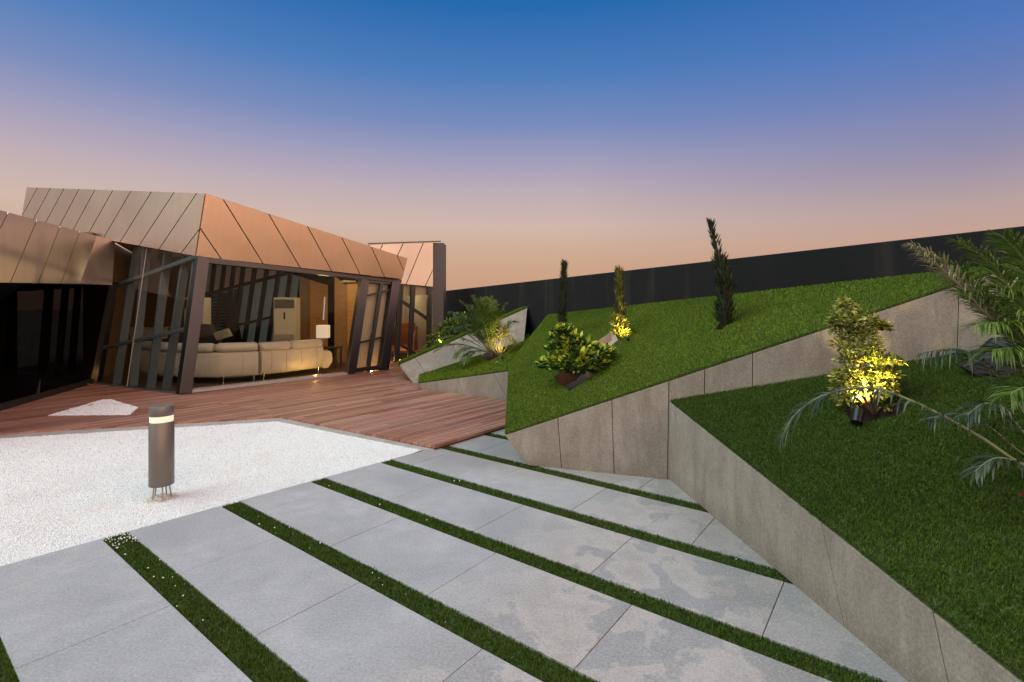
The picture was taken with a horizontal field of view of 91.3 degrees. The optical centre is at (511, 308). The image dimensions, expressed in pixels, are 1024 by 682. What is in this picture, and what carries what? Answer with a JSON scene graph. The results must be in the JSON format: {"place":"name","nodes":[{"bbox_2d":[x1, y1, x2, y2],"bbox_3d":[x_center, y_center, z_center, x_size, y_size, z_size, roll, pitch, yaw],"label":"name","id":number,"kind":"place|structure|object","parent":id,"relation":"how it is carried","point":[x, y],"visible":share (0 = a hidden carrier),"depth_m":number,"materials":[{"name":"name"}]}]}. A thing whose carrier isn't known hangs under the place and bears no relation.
{"place":"outdoors","nodes":[
{"label":"outdoors","id":0,"kind":"place"},
{"bbox_2d":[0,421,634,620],"bbox_3d":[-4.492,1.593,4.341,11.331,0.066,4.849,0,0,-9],"label":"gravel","id":1,"kind":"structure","parent":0,"point":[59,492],"depth_m":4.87,"materials":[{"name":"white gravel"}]},
{"bbox_2d":[143,492,179,503],"bbox_3d":[-2.968,1.595,4.239,0.259,0.048,0.264,0,0,0],"label":"pebble mound","id":2,"kind":"object","parent":1,"relation":"on","point":[161,499],"visible":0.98,"depth_m":4.21,"materials":[{"name":"white gravel"}]},
{"bbox_2d":[148,403,174,500],"bbox_3d":[-2.969,1.225,4.241,0.183,0.811,0.183,0,0,0],"label":"bollard lamp","id":3,"kind":"object","parent":1,"relation":"on","point":[161,448],"visible":0.97,"depth_m":4.17,"materials":[{"name":"metal"}]},
{"bbox_2d":[0,428,908,681],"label":"pavement","id":4,"kind":"structure","parent":0,"point":[99,610],"depth_m":2.81,"materials":[{"name":"grey concrete"}]},
{"bbox_2d":[0,633,21,681],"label":"grass strip","id":5,"kind":"object","parent":4,"relation":"in","point":[7,673],"depth_m":2.24,"materials":[{"name":"green plant"}]},
{"bbox_2d":[103,532,308,681],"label":"grass strip","id":6,"kind":"object","parent":4,"relation":"in","point":[247,654],"depth_m":2.60,"materials":[{"name":"green plant"}]},
{"bbox_2d":[222,500,599,681],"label":"grass strip","id":7,"kind":"object","parent":4,"relation":"in","point":[520,656],"depth_m":2.71,"materials":[{"name":"green plant"}]},
{"bbox_2d":[446,226,1023,338],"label":"boundary wall","id":8,"kind":"structure","parent":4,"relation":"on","point":[539,298],"depth_m":6.32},
{"bbox_2d":[505,267,1017,479],"bbox_3d":[0.944,0.637,6.737,3.118,1.926,7.667,0,0,-24],"label":"stone planter","id":9,"kind":"object","parent":4,"relation":"on","point":[626,434],"visible":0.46,"depth_m":4.67,"materials":[{"name":"stone"}]},
{"bbox_2d":[556,259,569,337],"bbox_3d":[0.805,-0.117,7.970,0.248,1.380,0.272,0,0,0],"label":"cypress","id":10,"kind":"object","parent":9,"relation":"in","point":[562,313],"visible":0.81,"depth_m":7.96,"materials":[{"name":"green plant"}]},
{"bbox_2d":[534,321,616,380],"bbox_3d":[0.765,0.508,5.868,1.021,0.710,0.723,0,0,0],"label":"shrub","id":11,"kind":"object","parent":9,"relation":"in","point":[569,348],"visible":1,"depth_m":5.78,"materials":[{"name":"green plant"}]},
{"bbox_2d":[612,265,626,339],"bbox_3d":[1.445,-0.084,6.730,0.248,1.023,0.243,0,0,0],"label":"cypress","id":12,"kind":"object","parent":9,"relation":"in","point":[619,306],"visible":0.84,"depth_m":6.69,"materials":[{"name":"green plant"}]},
{"bbox_2d":[608,313,631,337],"bbox_3d":[1.438,0.236,6.635,0.338,0.384,0.268,0,0,0],"label":"plant","id":13,"kind":"object","parent":9,"relation":"in","point":[619,331],"visible":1,"depth_m":6.59,"materials":[{"name":"yellow plant"}]},
{"bbox_2d":[706,217,737,328],"bbox_3d":[2.276,-0.393,5.410,0.327,1.224,0.294,0,0,27],"label":"cypress","id":14,"kind":"object","parent":9,"relation":"in","point":[724,291],"visible":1,"depth_m":5.36,"materials":[{"name":"green plant"}]},
{"bbox_2d":[504,262,1016,434],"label":"lawn","id":15,"kind":"structure","parent":9,"relation":"in","point":[670,340],"depth_m":5.31,"materials":[{"name":"green plant"}]},
{"bbox_2d":[668,400,1023,681],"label":"stone planter","id":16,"kind":"object","parent":4,"relation":"on","point":[906,634],"visible":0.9,"depth_m":2.67,"materials":[{"name":"stone"}]},
{"bbox_2d":[668,350,1023,681],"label":"lawn","id":17,"kind":"structure","parent":16,"relation":"in","point":[894,500],"depth_m":2.81,"materials":[{"name":"green plant"}]},
{"bbox_2d":[850,407,864,426],"bbox_3d":[2.360,0.752,3.425,0.119,0.149,0.080,0,0,-40],"label":"spotlight","id":18,"kind":"object","parent":17,"relation":"on","point":[857,416],"visible":0.98,"depth_m":3.40,"materials":[{"name":"black metal"}]},
{"bbox_2d":[823,295,908,414],"bbox_3d":[2.541,0.337,3.645,0.600,0.879,0.448,0,0,0],"label":"shrub","id":19,"kind":"object","parent":16,"relation":"in","point":[846,314],"visible":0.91,"depth_m":3.58,"materials":[{"name":"green plant"}]},
{"bbox_2d":[773,228,1023,486],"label":"palm","id":20,"kind":"object","parent":16,"relation":"in","point":[1008,323],"visible":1,"depth_m":2.58,"materials":[{"name":"green plant"}]},
{"bbox_2d":[958,337,1020,377],"bbox_3d":[3.512,0.473,3.550,0.535,0.604,0.157,0,0,32],"label":"stone wedge","id":21,"kind":"object","parent":16,"relation":"on","point":[1007,370],"visible":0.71,"depth_m":3.56,"materials":[{"name":"stone"}]},
{"bbox_2d":[0,0,1023,290],"label":"sky","id":22,"kind":"structure","parent":0,"point":[521,138],"materials":[{"name":"blue"}]},
{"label":"deck base","id":23,"kind":"structure","parent":0,"visible":0},
{"bbox_2d":[0,362,506,447],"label":"wooden deck","id":24,"kind":"structure","parent":23,"relation":"on","point":[394,403],"depth_m":7.75,"materials":[{"name":"brown wood"}]},
{"bbox_2d":[48,399,137,415],"bbox_3d":[-6.240,1.545,7.861,1.383,0.038,1.280,0,0,0],"label":"gravel patch","id":25,"kind":"object","parent":24,"relation":"on","point":[106,407],"visible":0.98,"depth_m":7.62,"materials":[{"name":"white gravel"}]},
{"bbox_2d":[398,308,527,382],"bbox_3d":[-1.075,0.789,12.070,2.905,1.623,4.488,0,0,0],"label":"stone planter","id":26,"kind":"object","parent":24,"relation":"on","point":[415,367],"visible":0.47,"depth_m":10.95,"materials":[{"name":"stone"}]},
{"bbox_2d":[424,320,453,346],"bbox_3d":[-1.737,0.796,11.886,0.784,1.040,0.546,0,0,-25],"label":"shrub","id":27,"kind":"object","parent":26,"relation":"in","point":[438,337],"visible":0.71,"depth_m":11.85,"materials":[{"name":"green plant"}]},
{"bbox_2d":[443,311,470,335],"bbox_3d":[-1.294,0.400,12.015,0.859,0.703,0.579,0,0,-19],"label":"shrub","id":28,"kind":"object","parent":26,"relation":"in","point":[457,322],"visible":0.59,"depth_m":11.96,"materials":[{"name":"green plant"}]},
{"bbox_2d":[396,305,527,364],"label":"lawn","id":29,"kind":"structure","parent":26,"relation":"in","point":[419,353],"depth_m":11.34,"materials":[{"name":"green plant"}]},
{"bbox_2d":[419,351,507,399],"bbox_3d":[-0.811,1.109,9.943,2.476,0.981,3.662,0,0,0],"label":"stone planter","id":30,"kind":"object","parent":24,"relation":"on","point":[493,385],"visible":0.38,"depth_m":8.85,"materials":[{"name":"stone"}]},
{"bbox_2d":[418,333,529,382],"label":"lawn","id":31,"kind":"structure","parent":30,"relation":"in","point":[480,364],"depth_m":9.68,"materials":[{"name":"green plant"}]},
{"bbox_2d":[433,295,518,364],"bbox_3d":[-0.703,0.415,10.130,1.455,1.418,1.354,0,0,26],"label":"palm","id":32,"kind":"object","parent":30,"relation":"in","point":[488,317],"visible":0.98,"depth_m":9.89,"materials":[{"name":"green plant"}]},
{"bbox_2d":[486,321,521,356],"bbox_3d":[-0.164,0.608,9.948,0.823,0.734,0.406,0,0,0],"label":"plant","id":33,"kind":"object","parent":30,"relation":"in","point":[503,330],"visible":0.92,"depth_m":9.92,"materials":[{"name":"yellow plant"}]},
{"bbox_2d":[382,427,504,449],"bbox_3d":[-6.400,1.607,9.750,15.200,0.047,11.500,0,0,0],"label":"deck edge board","id":34,"kind":"object","parent":23,"relation":"on","point":[448,445],"visible":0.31,"depth_m":5.99,"materials":[{"name":"brown wood"}]},
{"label":"paving bed","id":35,"kind":"structure","parent":0,"visible":0},
{"bbox_2d":[0,418,433,452],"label":"kerb","id":36,"kind":"structure","parent":35,"relation":"on","point":[301,424],"depth_m":6.44,"materials":[{"name":"concrete"}]},
{"bbox_2d":[485,432,508,439],"bbox_3d":[0.307,1.617,5.909,1.736,0.065,0.190,0,0,37],"label":"grass strip","id":37,"kind":"object","parent":35,"relation":"on","point":[497,436],"depth_m":6.29,"materials":[{"name":"green plant"}]},
{"bbox_2d":[443,446,708,512],"bbox_3d":[0.961,1.618,4.459,4.536,0.067,0.190,0,0,37],"label":"grass strip","id":38,"kind":"object","parent":35,"relation":"on","point":[661,498],"depth_m":4.67,"materials":[{"name":"green plant"}]},
{"bbox_2d":[381,459,793,584],"bbox_3d":[0.716,1.618,3.695,5.196,0.066,0.190,0,0,37],"label":"grass strip","id":39,"kind":"object","parent":35,"relation":"on","point":[745,565],"depth_m":3.69,"materials":[{"name":"green plant"}]},
{"bbox_2d":[312,478,885,681],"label":"grass strip","id":40,"kind":"object","parent":35,"relation":"on","point":[811,664],"depth_m":2.78,"materials":[{"name":"green plant"}]},
{"label":"ground","id":41,"kind":"structure","parent":0,"visible":0},
{"bbox_2d":[0,187,445,410],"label":"modern house","id":42,"kind":"structure","parent":41,"relation":"on","point":[81,292],"depth_m":10.34,"materials":[{"name":"orange metal"}]},
{"bbox_2d":[130,327,168,350],"bbox_3d":[-10.822,1.042,14.420,1.560,1.005,0.500,0,0,0],"label":"sideboard","id":43,"kind":"object","parent":42,"relation":"on","point":[147,331],"visible":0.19,"depth_m":14.20,"materials":[{"name":"brown wood"}]},
{"bbox_2d":[184,297,210,324],"bbox_3d":[-8.644,0.623,13.760,0.540,1.844,0.360,0,0,0],"label":"air conditioner","id":44,"kind":"object","parent":42,"relation":"on","point":[206,316],"visible":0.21,"depth_m":13.68,"materials":[{"name":"white plastic"}]},
{"bbox_2d":[140,341,257,383],"bbox_3d":[-6.738,1.131,10.918,2.802,0.831,1.357,0,0,13],"label":"sofa","id":45,"kind":"object","parent":42,"relation":"on","point":[238,359],"visible":0.65,"depth_m":10.35,"materials":[{"name":"beige leather"}]},
{"bbox_2d":[199,324,221,351],"bbox_3d":[-7.519,0.964,12.855,0.950,1.162,0.990,0,0,0],"label":"armchair","id":46,"kind":"object","parent":42,"relation":"on","point":[207,331],"visible":0.1,"depth_m":12.40,"materials":[{"name":"brown fabric"}]},
{"bbox_2d":[213,328,232,340],"bbox_3d":[-7.129,0.646,12.350,0.434,0.299,0.100,0,0,0],"label":"cushion","id":47,"kind":"object","parent":46,"relation":"on","point":[222,334],"visible":1,"depth_m":12.30,"materials":[{"name":"beige fabric"}]},
{"bbox_2d":[274,297,299,341],"bbox_3d":[-6.455,0.617,14.360,0.620,1.857,0.360,0,0,0],"label":"air conditioner","id":48,"kind":"object","parent":42,"relation":"on","point":[286,318],"visible":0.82,"depth_m":14.20,"materials":[{"name":"white plastic"}]},
{"bbox_2d":[257,339,331,379],"bbox_3d":[-5.241,1.138,11.693,1.024,0.816,1.820,0,0,32],"label":"sofa","id":49,"kind":"object","parent":42,"relation":"on","point":[283,356],"visible":0.95,"depth_m":11.26,"materials":[{"name":"beige leather"}]},
{"bbox_2d":[314,346,341,368],"bbox_3d":[-4.795,1.272,13.025,0.620,0.545,0.450,0,0,0],"label":"side table","id":50,"kind":"object","parent":42,"relation":"on","point":[333,347],"visible":0.53,"depth_m":12.82,"materials":[{"name":"brown wood"}]},
{"bbox_2d":[316,325,329,346],"bbox_3d":[-4.904,0.716,13.000,0.290,0.566,0.240,0,0,0],"label":"table lamp","id":51,"kind":"object","parent":50,"relation":"on","point":[323,331],"visible":0.91,"depth_m":12.88,"materials":[{"name":"white fabric"}]},
{"bbox_2d":[354,280,390,372],"bbox_3d":[-3.481,0.402,12.511,0.437,2.306,1.399,0,0,38],"label":"door","id":52,"kind":"structure","parent":42,"relation":"in","point":[367,354],"depth_m":12.53,"materials":[{"name":"glass"}]},
{"bbox_2d":[391,322,417,358],"bbox_3d":[-3.410,0.993,15.704,0.819,1.099,0.747,0,0,0],"label":"armchair","id":53,"kind":"object","parent":42,"relation":"on","point":[404,334],"visible":0.4,"depth_m":15.88,"materials":[{"name":"orange leather"}]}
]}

